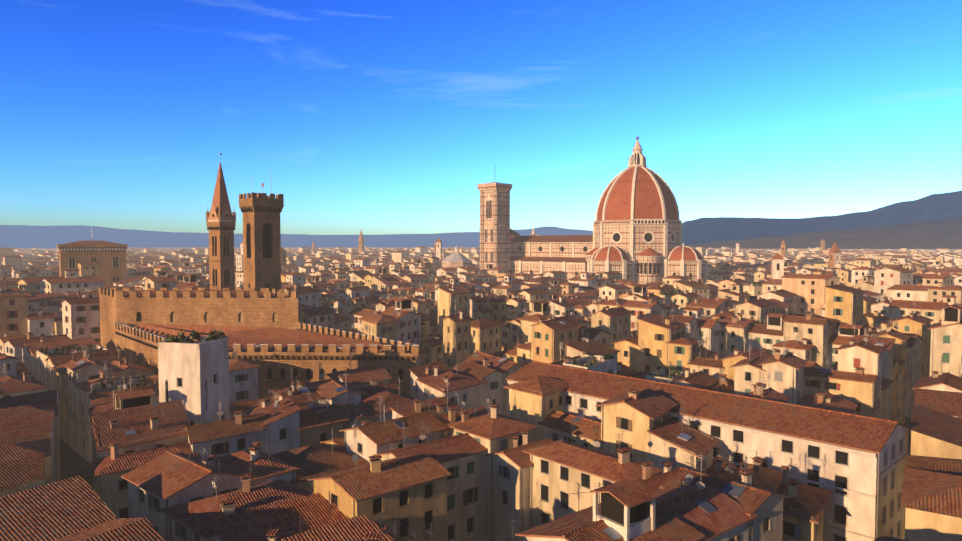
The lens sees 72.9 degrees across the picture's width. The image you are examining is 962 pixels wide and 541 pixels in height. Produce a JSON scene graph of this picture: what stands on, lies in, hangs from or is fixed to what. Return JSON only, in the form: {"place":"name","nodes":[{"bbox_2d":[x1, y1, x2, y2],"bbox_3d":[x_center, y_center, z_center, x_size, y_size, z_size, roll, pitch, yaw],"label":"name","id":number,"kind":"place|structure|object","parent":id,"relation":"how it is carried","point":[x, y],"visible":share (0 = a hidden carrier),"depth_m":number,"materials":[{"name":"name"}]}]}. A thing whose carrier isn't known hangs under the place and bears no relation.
{"place":"outdoors","nodes":[
{"label":"outdoors","id":0,"kind":"place"},
{"bbox_2d":[0,233,479,243],"bbox_3d":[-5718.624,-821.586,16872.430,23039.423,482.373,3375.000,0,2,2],"label":"hill","id":1,"kind":"structure","parent":0,"point":[13,238],"depth_m":16251.48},
{"bbox_2d":[0,225,592,241],"bbox_3d":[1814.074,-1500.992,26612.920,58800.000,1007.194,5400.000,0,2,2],"label":"hill","id":2,"kind":"structure","parent":0,"point":[115,232],"depth_m":25935.55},
{"bbox_2d":[0,244,958,490],"bbox_3d":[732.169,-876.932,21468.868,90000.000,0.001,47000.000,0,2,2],"label":"ground","id":3,"kind":"structure","parent":0,"point":[73,462],"depth_m":5570.35,"materials":[{"name":"brown"}]},
{"bbox_2d":[57,241,127,286],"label":"church building","id":4,"kind":"structure","parent":3,"relation":"on","point":[110,257],"depth_m":372.50,"materials":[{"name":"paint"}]},
{"bbox_2d":[206,153,235,289],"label":"church spire","id":5,"kind":"structure","parent":3,"relation":"on","point":[221,220],"depth_m":227.22,"materials":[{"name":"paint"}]},
{"bbox_2d":[98,183,419,397],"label":"fortified palace","id":6,"kind":"structure","parent":3,"relation":"on","point":[256,319],"depth_m":168.62,"materials":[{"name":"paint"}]},
{"bbox_2d":[358,228,538,268],"bbox_3d":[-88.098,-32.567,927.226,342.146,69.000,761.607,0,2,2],"label":"church buildings","id":7,"kind":"structure","parent":3,"relation":"on","point":[456,259],"depth_m":551.47,"materials":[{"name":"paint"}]},
{"bbox_2d":[0,246,961,540],"bbox_3d":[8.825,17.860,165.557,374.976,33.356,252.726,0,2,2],"label":"city","id":8,"kind":"object","parent":3,"relation":"on","point":[662,412],"visible":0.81,"depth_m":88.73,"materials":[{"name":"paint"}]},
{"bbox_2d":[0,238,961,315],"bbox_3d":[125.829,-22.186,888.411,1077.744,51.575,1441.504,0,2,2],"label":"city","id":9,"kind":"object","parent":3,"relation":"on","point":[938,281],"visible":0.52,"depth_m":343.45,"materials":[{"name":"paint"}]},
{"bbox_2d":[477,182,511,272],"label":"campanile","id":10,"kind":"structure","parent":3,"relation":"on","point":[495,224],"depth_m":476.99,"materials":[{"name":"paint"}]},
{"bbox_2d":[510,133,707,284],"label":"domed cathedral","id":11,"kind":"structure","parent":3,"relation":"on","point":[636,236],"depth_m":420.18,"materials":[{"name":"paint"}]},
{"bbox_2d":[0,0,961,234],"label":"sky","id":12,"kind":"structure","parent":0,"point":[373,117],"materials":[{"name":"blue"}]},
{"bbox_2d":[682,190,961,244],"bbox_3d":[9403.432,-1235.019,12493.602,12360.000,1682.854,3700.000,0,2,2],"label":"hill","id":13,"kind":"structure","parent":0,"point":[942,206],"depth_m":11911.37,"materials":[{"name":"blue"}]},
{"bbox_2d":[685,217,961,248],"bbox_3d":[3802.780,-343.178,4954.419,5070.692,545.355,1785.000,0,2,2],"label":"hill","id":14,"kind":"structure","parent":0,"point":[936,234],"depth_m":4630.12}
]}

